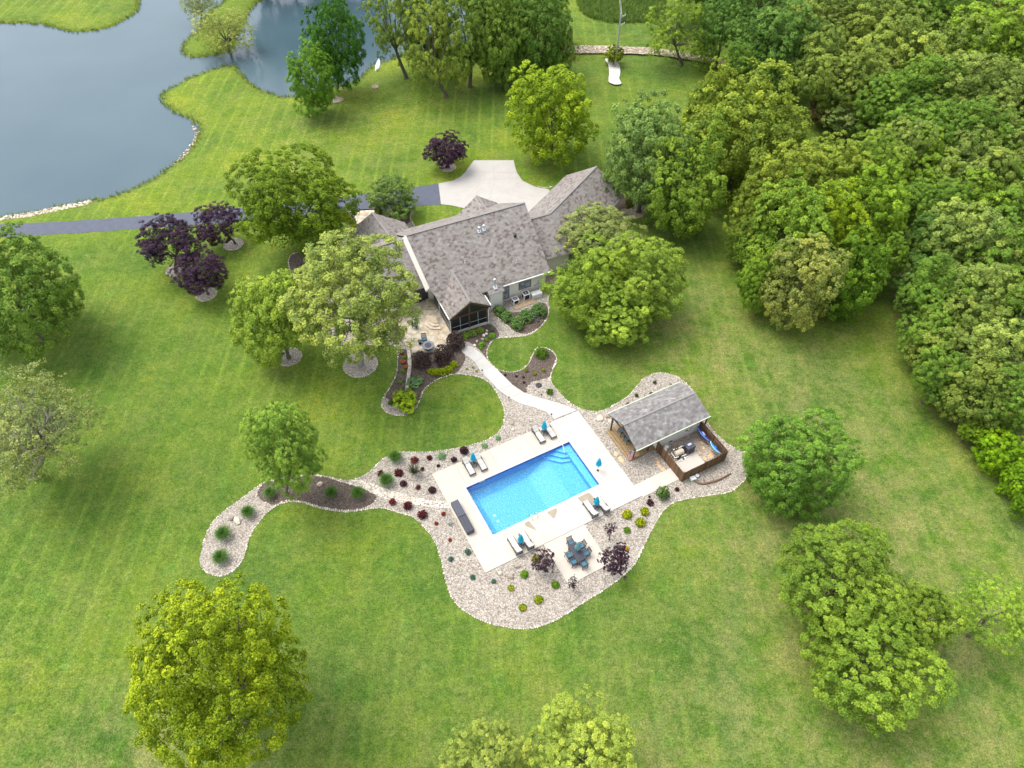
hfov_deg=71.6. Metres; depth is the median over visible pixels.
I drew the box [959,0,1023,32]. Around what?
tree
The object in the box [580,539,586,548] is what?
dining chair
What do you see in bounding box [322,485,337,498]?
grass clump
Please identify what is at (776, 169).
tree
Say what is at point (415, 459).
barberry bush
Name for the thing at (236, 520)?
boulder
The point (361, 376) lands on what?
stone edging
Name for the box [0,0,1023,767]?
ground
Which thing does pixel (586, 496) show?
wet patch
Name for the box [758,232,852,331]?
tree
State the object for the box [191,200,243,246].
purple tree
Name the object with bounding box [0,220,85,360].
tree
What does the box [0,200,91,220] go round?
riprap
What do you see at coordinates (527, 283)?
window
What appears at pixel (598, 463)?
closed parasol
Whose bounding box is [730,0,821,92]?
tree
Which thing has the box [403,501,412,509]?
barberry bush
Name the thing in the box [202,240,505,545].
stone edging
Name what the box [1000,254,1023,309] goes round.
tree
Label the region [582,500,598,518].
sun lounger
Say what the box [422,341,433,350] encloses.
fire table
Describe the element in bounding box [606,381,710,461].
pool house
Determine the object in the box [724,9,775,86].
tree
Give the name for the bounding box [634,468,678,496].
side walk
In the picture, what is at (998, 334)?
tree
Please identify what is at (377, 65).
canoe
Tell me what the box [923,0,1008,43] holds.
tree
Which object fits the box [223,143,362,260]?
tree
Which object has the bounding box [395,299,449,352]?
patio
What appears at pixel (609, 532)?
purple tree
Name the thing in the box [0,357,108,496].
tree
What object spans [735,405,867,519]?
tree
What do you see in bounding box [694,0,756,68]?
tree
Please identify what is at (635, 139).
tree
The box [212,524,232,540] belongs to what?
grass clump
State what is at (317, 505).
stone edging
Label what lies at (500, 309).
round shrub
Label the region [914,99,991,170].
tree
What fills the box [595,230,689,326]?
tree
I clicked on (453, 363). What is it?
golden shrub
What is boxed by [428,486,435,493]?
barberry bush
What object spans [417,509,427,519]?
barberry bush
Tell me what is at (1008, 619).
tree
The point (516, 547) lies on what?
sun lounger
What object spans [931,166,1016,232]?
tree
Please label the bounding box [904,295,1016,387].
tree
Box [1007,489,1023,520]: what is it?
bush
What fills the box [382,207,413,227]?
entry gravel
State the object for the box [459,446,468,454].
barberry bush
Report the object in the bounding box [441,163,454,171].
tree ring gravel
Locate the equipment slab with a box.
[675,452,704,471]
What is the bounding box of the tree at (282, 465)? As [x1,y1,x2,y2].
[239,400,328,500]
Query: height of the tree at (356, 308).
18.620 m
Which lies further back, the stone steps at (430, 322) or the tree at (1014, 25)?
the tree at (1014, 25)
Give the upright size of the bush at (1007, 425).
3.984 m
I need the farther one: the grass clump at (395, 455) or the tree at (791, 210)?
the tree at (791, 210)
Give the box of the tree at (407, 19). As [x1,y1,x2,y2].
[396,0,452,79]
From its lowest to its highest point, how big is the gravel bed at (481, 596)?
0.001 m
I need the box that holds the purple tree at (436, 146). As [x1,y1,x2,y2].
[421,129,468,169]
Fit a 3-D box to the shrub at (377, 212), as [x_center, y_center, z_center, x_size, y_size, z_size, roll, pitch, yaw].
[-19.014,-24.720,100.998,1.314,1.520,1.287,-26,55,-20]
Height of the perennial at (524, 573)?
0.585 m
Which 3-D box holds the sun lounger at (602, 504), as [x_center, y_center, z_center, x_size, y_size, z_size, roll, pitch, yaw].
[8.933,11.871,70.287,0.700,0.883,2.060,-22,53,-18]
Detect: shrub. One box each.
[374,206,382,214]
[392,387,417,413]
[405,461,423,475]
[430,367,439,375]
[438,367,446,375]
[445,365,452,373]
[450,360,458,367]
[493,305,504,315]
[500,310,513,322]
[510,316,524,330]
[519,308,533,323]
[531,302,546,317]
[534,346,548,359]
[546,388,553,394]
[625,197,632,207]
[655,486,669,500]
[808,95,832,126]
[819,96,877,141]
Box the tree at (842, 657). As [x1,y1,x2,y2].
[796,587,959,737]
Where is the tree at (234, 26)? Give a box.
[189,7,255,56]
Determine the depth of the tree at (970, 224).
82.97 m
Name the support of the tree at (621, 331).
on the ground at (678, 646)
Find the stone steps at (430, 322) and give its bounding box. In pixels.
[424,313,440,329]
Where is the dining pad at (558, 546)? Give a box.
[544,525,608,583]
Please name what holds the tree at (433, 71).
on the ground at (678, 646)
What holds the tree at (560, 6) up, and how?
on the ground at (678, 646)
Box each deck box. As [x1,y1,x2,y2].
[451,499,465,518]
[459,514,473,534]
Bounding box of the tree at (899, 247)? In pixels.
[858,223,911,285]
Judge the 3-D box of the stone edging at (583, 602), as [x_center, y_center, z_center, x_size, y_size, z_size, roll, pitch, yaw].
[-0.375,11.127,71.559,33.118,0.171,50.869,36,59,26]
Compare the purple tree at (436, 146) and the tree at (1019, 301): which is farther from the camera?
the purple tree at (436, 146)
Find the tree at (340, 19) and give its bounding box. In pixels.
[299,0,366,91]
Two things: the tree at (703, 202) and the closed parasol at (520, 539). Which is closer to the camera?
the closed parasol at (520, 539)
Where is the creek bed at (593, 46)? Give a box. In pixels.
[569,45,749,71]
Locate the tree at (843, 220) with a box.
[792,177,871,277]
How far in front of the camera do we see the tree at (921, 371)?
74.44 m
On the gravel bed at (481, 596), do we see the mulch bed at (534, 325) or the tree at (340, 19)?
the mulch bed at (534, 325)
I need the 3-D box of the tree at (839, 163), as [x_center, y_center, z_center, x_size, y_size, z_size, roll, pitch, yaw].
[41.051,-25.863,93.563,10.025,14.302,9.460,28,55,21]
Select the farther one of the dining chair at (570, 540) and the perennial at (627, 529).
the perennial at (627, 529)
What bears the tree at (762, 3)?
on the ground at (678, 646)
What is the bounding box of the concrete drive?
[438,160,549,211]
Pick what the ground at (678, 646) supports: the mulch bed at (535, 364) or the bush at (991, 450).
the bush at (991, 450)
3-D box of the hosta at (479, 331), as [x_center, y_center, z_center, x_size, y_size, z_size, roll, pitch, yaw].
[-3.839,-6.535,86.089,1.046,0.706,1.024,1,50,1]
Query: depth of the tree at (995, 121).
94.28 m
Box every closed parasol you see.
[470,452,475,463]
[517,534,523,544]
[541,420,546,431]
[574,542,580,550]
[593,496,599,506]
[596,458,601,471]
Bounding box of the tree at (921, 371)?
[911,340,980,410]
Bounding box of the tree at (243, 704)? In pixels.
[122,572,313,767]
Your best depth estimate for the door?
88.77 m
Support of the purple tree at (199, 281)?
on the tree ring gravel at (211, 295)
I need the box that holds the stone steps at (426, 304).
[419,298,434,309]
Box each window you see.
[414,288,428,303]
[519,279,530,289]
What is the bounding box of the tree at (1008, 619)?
[947,571,1023,657]
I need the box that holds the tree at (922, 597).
[890,579,971,649]
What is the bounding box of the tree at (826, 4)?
[783,0,845,10]
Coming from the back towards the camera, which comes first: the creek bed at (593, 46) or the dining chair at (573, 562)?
the creek bed at (593, 46)
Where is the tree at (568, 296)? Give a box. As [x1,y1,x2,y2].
[539,229,637,330]
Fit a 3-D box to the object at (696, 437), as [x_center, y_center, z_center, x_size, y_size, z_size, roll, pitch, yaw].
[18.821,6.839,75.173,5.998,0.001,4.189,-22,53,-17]
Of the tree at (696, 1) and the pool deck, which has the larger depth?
the tree at (696, 1)
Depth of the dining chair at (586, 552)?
66.84 m
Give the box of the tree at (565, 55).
[542,16,579,75]
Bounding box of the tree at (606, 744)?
[523,683,636,767]
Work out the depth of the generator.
89.75 m
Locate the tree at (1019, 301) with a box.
[972,281,1023,360]
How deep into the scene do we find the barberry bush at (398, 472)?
72.79 m
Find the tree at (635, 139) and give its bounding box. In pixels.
[601,89,694,225]
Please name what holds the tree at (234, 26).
on the shore grass at (183, 43)
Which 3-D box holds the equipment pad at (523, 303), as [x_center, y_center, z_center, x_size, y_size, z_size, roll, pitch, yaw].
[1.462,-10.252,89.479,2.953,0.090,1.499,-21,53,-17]
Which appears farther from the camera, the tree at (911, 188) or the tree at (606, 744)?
the tree at (911, 188)
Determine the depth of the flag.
73.12 m
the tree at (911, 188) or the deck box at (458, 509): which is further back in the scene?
the tree at (911, 188)
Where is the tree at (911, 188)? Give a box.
[887,174,947,235]
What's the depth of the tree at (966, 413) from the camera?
72.33 m
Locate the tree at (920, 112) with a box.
[880,93,958,168]
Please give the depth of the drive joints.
106.11 m
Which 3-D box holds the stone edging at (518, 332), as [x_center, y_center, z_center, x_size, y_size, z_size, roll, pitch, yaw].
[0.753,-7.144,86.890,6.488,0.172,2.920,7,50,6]
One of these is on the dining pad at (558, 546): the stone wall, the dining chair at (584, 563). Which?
the dining chair at (584, 563)
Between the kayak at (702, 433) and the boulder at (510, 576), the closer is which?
the boulder at (510, 576)
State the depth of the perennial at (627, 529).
68.70 m
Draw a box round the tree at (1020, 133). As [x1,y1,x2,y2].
[988,107,1023,179]
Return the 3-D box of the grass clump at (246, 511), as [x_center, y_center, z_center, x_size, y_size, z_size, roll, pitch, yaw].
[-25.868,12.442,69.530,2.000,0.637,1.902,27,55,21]
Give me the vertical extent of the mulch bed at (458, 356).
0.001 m
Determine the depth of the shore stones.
113.28 m
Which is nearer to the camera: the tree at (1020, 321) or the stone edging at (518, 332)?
the tree at (1020, 321)
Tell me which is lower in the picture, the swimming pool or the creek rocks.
the swimming pool
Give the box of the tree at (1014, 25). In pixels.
[984,10,1023,69]
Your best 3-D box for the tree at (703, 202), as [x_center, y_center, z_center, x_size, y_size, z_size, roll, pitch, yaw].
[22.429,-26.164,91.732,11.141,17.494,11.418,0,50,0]
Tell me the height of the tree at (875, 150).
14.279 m
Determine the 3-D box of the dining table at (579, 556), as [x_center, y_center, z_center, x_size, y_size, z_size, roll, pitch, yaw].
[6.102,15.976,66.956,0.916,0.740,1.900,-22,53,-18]
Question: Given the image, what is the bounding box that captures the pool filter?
[671,446,687,461]
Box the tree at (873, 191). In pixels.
[827,159,912,275]
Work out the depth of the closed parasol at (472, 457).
72.53 m
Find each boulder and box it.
[234,517,239,523]
[507,573,513,578]
[596,415,602,421]
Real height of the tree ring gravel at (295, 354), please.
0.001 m
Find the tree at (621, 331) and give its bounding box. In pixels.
[570,270,656,347]
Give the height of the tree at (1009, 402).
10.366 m
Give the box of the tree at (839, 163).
[788,129,873,215]
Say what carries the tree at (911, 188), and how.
on the ground at (678, 646)
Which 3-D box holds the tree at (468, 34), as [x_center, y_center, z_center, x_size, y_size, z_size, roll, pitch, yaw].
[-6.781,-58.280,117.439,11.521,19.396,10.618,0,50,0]
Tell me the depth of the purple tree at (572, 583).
63.66 m
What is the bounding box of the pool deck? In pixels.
[432,411,641,572]
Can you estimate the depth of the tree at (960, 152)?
92.49 m
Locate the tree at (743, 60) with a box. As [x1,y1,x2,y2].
[723,41,756,77]
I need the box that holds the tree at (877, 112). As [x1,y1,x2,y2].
[852,68,918,136]
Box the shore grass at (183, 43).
[0,0,465,218]
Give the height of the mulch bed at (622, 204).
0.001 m
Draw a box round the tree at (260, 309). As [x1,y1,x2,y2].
[225,268,323,368]
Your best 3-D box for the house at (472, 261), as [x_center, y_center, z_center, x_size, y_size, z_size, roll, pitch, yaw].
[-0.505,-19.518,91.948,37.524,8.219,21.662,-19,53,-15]
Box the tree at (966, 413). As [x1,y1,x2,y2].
[930,354,1022,437]
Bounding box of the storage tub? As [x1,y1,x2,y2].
[689,475,696,481]
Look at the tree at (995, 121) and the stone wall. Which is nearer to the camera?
the stone wall
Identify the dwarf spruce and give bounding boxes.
[464,548,471,555]
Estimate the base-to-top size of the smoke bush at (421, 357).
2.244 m
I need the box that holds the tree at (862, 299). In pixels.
[807,223,892,322]
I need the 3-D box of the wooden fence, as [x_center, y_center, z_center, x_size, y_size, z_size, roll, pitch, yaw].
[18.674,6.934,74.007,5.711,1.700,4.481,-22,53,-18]
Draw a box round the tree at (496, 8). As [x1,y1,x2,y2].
[463,0,513,32]
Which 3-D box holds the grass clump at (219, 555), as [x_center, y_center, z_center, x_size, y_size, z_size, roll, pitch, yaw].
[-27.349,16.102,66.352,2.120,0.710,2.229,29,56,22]
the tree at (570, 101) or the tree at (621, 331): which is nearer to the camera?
the tree at (621, 331)
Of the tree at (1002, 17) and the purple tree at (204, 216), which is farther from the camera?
the tree at (1002, 17)
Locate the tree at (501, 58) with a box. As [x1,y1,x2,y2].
[468,0,534,93]
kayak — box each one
[697,426,709,440]
[710,441,720,453]
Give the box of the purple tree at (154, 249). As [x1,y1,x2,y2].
[135,212,209,273]
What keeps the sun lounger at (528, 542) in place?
on the pool deck
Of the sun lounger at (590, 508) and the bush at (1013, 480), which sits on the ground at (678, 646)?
the bush at (1013, 480)
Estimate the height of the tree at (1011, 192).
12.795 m
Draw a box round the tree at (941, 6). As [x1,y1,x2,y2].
[888,0,973,58]
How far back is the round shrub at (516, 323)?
86.09 m
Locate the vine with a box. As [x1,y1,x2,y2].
[603,44,623,63]
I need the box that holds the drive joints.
[462,169,530,199]
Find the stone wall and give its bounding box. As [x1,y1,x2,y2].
[398,328,411,391]
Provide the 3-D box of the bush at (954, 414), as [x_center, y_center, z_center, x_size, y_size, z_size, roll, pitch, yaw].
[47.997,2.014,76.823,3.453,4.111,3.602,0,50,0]
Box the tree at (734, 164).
[680,58,813,209]
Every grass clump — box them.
[209,547,231,566]
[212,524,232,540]
[239,503,257,519]
[262,486,275,498]
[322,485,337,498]
[350,485,365,499]
[377,472,394,486]
[387,449,403,462]
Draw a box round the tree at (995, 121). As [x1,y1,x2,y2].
[945,94,1023,172]
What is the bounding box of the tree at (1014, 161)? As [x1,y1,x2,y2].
[956,147,1023,208]
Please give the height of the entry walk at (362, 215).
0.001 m
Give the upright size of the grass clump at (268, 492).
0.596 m
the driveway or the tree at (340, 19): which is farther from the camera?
the tree at (340, 19)
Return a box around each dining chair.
[564,550,573,561]
[566,535,574,544]
[568,557,577,566]
[579,559,588,569]
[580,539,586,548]
[582,546,591,556]
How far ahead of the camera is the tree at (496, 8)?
124.64 m
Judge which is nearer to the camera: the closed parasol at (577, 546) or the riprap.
the closed parasol at (577, 546)
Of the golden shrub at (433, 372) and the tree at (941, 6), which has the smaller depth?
the golden shrub at (433, 372)
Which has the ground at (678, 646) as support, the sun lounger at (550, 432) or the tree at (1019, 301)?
the tree at (1019, 301)
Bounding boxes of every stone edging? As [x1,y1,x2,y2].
[199,294,746,629]
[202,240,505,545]
[223,238,243,250]
[256,475,376,510]
[281,347,301,365]
[343,352,377,377]
[494,314,545,334]
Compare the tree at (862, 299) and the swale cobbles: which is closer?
the swale cobbles
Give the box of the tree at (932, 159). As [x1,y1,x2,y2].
[897,126,962,204]
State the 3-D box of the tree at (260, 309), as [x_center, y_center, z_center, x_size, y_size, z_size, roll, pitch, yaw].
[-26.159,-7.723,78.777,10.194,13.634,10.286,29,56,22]
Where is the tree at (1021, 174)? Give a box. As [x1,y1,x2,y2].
[993,162,1023,226]
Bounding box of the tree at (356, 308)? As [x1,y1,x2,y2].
[276,227,423,369]
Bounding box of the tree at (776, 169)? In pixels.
[737,138,826,244]
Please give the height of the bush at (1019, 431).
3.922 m
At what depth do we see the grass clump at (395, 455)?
73.72 m
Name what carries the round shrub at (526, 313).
on the mulch bed at (534, 325)
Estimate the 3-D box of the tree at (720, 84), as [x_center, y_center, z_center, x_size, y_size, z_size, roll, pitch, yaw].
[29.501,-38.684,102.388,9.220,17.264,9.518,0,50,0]
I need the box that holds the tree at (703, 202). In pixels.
[644,110,728,239]
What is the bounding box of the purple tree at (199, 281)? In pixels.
[166,248,229,295]
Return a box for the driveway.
[0,184,440,236]
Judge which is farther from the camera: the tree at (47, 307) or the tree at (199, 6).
the tree at (199, 6)
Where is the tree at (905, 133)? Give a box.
[867,115,939,182]
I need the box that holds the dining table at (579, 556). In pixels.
[568,542,585,561]
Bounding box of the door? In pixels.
[503,286,508,299]
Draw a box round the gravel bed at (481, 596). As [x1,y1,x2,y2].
[200,222,746,628]
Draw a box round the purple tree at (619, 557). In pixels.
[597,541,629,578]
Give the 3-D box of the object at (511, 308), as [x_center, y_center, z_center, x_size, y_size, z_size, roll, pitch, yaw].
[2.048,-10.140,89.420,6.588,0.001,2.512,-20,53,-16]
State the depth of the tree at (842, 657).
53.71 m
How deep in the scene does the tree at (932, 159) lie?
93.84 m
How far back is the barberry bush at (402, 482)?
72.03 m
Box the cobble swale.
[349,480,449,507]
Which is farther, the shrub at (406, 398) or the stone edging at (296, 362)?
the stone edging at (296, 362)
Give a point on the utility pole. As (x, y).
(615, 62)
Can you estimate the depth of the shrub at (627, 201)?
101.92 m
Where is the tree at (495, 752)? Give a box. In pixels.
[438,717,531,767]
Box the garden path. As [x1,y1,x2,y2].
[462,345,576,418]
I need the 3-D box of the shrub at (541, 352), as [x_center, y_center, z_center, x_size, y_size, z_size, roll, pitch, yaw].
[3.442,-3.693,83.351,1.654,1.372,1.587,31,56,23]
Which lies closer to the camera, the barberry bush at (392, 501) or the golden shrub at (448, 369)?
the barberry bush at (392, 501)
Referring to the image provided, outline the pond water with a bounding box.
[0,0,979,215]
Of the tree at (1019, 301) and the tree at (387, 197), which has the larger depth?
the tree at (387, 197)
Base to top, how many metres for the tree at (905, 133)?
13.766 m
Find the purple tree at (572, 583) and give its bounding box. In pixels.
[568,574,578,590]
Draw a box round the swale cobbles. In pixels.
[349,480,450,508]
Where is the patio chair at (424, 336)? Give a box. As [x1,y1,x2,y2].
[421,333,426,343]
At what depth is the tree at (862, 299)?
81.54 m
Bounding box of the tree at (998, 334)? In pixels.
[942,311,1023,401]
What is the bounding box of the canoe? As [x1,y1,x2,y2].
[375,59,380,71]
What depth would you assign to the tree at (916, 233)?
85.67 m
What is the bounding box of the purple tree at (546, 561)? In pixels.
[531,548,555,572]
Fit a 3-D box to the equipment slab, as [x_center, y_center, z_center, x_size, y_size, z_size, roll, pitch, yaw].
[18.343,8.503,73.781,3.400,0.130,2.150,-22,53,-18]
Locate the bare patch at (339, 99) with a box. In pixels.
[331,96,343,102]
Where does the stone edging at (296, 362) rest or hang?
on the ground at (678, 646)
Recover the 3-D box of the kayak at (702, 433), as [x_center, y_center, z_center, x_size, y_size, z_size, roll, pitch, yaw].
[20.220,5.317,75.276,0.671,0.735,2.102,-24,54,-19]
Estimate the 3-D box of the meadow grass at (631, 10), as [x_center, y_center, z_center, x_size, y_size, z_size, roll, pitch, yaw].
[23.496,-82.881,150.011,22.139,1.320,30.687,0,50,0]
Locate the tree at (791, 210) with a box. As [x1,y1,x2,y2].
[732,167,851,289]
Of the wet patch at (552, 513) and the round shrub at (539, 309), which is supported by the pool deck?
the wet patch at (552, 513)
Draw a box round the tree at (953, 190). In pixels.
[904,176,977,241]
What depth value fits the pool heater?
74.25 m
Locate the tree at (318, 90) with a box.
[285,36,338,118]
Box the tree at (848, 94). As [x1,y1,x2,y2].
[814,39,897,131]
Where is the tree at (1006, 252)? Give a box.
[950,212,1023,301]
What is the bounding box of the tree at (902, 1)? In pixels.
[854,0,932,42]
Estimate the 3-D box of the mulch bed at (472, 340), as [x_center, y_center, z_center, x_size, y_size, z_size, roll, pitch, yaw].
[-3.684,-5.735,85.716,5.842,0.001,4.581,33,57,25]
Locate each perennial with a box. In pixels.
[406,376,423,387]
[507,584,513,590]
[518,603,526,611]
[520,570,528,578]
[534,595,542,604]
[551,580,559,588]
[622,509,631,518]
[624,526,630,533]
[634,516,645,527]
[640,507,648,515]
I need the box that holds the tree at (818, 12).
[772,0,855,70]
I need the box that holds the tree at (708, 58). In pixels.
[690,39,717,71]
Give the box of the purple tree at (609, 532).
[603,522,616,539]
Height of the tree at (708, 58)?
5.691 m
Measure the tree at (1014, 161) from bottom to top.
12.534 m
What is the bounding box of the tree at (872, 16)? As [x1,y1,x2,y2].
[824,0,915,72]
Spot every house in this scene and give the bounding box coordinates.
[353,166,623,334]
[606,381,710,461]
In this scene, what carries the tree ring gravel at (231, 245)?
on the ground at (678, 646)
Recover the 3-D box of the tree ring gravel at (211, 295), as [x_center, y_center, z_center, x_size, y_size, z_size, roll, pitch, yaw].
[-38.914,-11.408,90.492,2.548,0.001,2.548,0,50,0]
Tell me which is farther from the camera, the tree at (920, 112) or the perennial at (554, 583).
the tree at (920, 112)
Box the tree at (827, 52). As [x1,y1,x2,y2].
[785,23,871,120]
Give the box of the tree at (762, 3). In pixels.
[722,0,793,35]
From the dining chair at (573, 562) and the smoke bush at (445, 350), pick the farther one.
the smoke bush at (445, 350)
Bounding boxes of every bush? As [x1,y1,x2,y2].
[388,498,395,505]
[394,468,402,476]
[399,480,406,486]
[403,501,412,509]
[410,456,418,463]
[412,350,431,369]
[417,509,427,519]
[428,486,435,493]
[433,344,453,366]
[446,330,464,350]
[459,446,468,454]
[646,499,653,505]
[939,393,972,416]
[957,419,987,441]
[970,423,1023,477]
[977,414,1012,444]
[993,410,1023,435]
[994,457,1023,500]
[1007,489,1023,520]
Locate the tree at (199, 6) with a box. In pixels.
[179,0,218,24]
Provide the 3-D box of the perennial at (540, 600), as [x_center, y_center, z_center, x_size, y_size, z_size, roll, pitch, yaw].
[2.411,19.506,64.296,0.872,0.699,0.918,7,50,6]
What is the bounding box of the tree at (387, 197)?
[364,173,418,219]
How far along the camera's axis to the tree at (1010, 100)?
101.06 m
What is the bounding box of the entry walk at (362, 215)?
[349,209,375,223]
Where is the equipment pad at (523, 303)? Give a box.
[511,296,535,309]
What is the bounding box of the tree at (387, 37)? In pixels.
[356,0,420,79]
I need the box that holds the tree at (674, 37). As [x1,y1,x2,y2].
[643,0,711,65]
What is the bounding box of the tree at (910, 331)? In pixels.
[895,297,962,361]
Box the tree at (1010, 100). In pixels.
[964,55,1023,138]
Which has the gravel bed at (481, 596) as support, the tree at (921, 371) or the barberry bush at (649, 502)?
the barberry bush at (649, 502)
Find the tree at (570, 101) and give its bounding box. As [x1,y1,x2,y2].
[503,59,600,166]
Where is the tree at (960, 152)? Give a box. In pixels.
[920,124,1014,200]
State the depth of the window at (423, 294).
88.46 m
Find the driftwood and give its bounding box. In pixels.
[694,473,730,486]
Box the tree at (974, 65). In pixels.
[913,49,1011,135]
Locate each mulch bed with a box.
[257,476,376,509]
[289,247,364,297]
[386,345,464,408]
[389,211,409,223]
[457,324,498,357]
[494,303,547,333]
[498,348,555,393]
[618,198,634,209]
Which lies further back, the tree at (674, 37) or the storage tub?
the tree at (674, 37)
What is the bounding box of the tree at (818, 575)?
[777,518,914,643]
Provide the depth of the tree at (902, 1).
122.40 m
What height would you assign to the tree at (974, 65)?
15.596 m
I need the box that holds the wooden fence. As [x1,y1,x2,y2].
[655,421,727,481]
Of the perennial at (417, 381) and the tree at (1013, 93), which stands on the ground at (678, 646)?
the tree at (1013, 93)
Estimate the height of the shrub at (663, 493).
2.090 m
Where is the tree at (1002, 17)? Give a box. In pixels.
[932,0,1023,100]
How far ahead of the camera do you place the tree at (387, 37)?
118.53 m
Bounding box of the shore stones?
[175,125,199,163]
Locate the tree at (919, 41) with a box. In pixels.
[848,1,948,100]
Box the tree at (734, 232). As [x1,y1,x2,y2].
[722,185,778,267]
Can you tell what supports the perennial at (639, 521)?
on the gravel bed at (481, 596)
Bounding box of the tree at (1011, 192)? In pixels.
[979,177,1023,249]
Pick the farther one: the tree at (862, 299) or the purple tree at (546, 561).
the tree at (862, 299)
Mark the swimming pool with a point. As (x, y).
(508, 498)
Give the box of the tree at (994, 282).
[932,262,1023,333]
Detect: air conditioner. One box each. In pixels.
[511,296,518,304]
[521,290,529,300]
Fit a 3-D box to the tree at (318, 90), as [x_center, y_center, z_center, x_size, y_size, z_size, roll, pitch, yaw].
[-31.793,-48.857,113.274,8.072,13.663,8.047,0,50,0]
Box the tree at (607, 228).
[553,201,648,271]
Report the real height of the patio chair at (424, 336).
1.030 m
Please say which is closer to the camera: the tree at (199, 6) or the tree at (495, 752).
the tree at (495, 752)
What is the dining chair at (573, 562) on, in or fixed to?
on the dining pad at (558, 546)
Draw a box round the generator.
[530,289,542,299]
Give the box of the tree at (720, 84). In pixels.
[686,54,750,163]
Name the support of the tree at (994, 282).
on the ground at (678, 646)
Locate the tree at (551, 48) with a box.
[505,0,574,88]
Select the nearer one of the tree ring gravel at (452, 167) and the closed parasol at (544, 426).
the closed parasol at (544, 426)
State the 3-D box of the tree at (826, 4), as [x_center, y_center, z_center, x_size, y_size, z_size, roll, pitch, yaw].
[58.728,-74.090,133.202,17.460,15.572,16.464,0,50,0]
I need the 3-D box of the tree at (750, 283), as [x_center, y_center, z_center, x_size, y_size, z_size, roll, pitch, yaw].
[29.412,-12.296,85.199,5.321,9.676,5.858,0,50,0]
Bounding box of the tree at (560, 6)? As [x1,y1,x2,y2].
[529,0,565,31]
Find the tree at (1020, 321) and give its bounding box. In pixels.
[1015,301,1023,345]
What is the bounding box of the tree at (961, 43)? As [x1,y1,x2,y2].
[907,10,992,88]
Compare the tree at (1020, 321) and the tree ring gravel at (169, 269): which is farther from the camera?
the tree ring gravel at (169, 269)
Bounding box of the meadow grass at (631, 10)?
[576,0,667,22]
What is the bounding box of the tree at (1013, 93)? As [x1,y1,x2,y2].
[997,74,1023,121]
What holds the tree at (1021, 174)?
on the ground at (678, 646)
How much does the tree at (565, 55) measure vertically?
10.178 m
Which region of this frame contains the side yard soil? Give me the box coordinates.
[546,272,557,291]
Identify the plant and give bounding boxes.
[437,452,445,459]
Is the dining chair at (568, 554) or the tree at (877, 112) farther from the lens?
the tree at (877, 112)
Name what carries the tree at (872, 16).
on the ground at (678, 646)
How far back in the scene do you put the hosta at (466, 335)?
85.31 m
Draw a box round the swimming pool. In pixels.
[462,437,602,538]
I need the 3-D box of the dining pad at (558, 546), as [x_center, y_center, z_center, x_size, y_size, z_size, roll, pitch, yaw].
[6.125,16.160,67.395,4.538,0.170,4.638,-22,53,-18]
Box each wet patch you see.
[525,521,535,529]
[548,508,556,517]
[578,493,593,504]
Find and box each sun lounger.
[462,455,475,475]
[474,451,487,471]
[507,535,522,555]
[518,530,534,550]
[531,424,545,443]
[543,420,556,438]
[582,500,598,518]
[594,495,609,513]
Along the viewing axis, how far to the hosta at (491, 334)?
85.32 m
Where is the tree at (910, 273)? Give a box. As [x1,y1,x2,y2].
[891,254,936,307]
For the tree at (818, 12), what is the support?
on the ground at (678, 646)
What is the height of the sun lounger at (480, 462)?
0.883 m
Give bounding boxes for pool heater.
[682,440,695,454]
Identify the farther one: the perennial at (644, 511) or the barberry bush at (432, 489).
the barberry bush at (432, 489)
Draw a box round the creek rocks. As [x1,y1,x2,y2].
[569,45,750,71]
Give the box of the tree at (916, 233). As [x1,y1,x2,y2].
[902,212,963,280]
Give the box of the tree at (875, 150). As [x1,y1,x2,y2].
[834,123,917,194]
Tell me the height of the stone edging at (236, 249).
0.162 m
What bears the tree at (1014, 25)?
on the ground at (678, 646)
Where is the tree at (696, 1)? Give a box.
[680,0,720,23]
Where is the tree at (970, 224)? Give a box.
[911,196,1022,288]
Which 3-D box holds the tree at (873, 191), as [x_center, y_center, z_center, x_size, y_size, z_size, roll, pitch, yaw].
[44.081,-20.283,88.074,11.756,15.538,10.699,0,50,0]
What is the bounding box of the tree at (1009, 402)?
[976,360,1023,427]
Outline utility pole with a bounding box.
[614,0,625,65]
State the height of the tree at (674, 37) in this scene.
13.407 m
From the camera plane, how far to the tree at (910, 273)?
85.00 m
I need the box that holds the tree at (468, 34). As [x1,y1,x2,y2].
[436,0,504,87]
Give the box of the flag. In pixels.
[627,450,633,459]
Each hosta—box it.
[461,331,469,338]
[468,329,476,336]
[476,327,483,333]
[488,333,495,338]
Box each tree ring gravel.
[166,264,181,275]
[196,288,216,300]
[224,238,242,250]
[281,348,301,365]
[343,352,376,376]
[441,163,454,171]
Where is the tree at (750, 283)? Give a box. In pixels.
[734,244,783,312]
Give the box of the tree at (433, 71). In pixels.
[395,0,475,98]
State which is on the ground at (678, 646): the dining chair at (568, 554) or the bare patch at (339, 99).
the bare patch at (339, 99)
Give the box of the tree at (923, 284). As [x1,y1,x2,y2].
[893,253,983,325]
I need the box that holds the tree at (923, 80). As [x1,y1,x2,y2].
[882,53,973,122]
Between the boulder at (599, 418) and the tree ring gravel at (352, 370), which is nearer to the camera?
the boulder at (599, 418)
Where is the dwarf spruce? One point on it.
(467, 551)

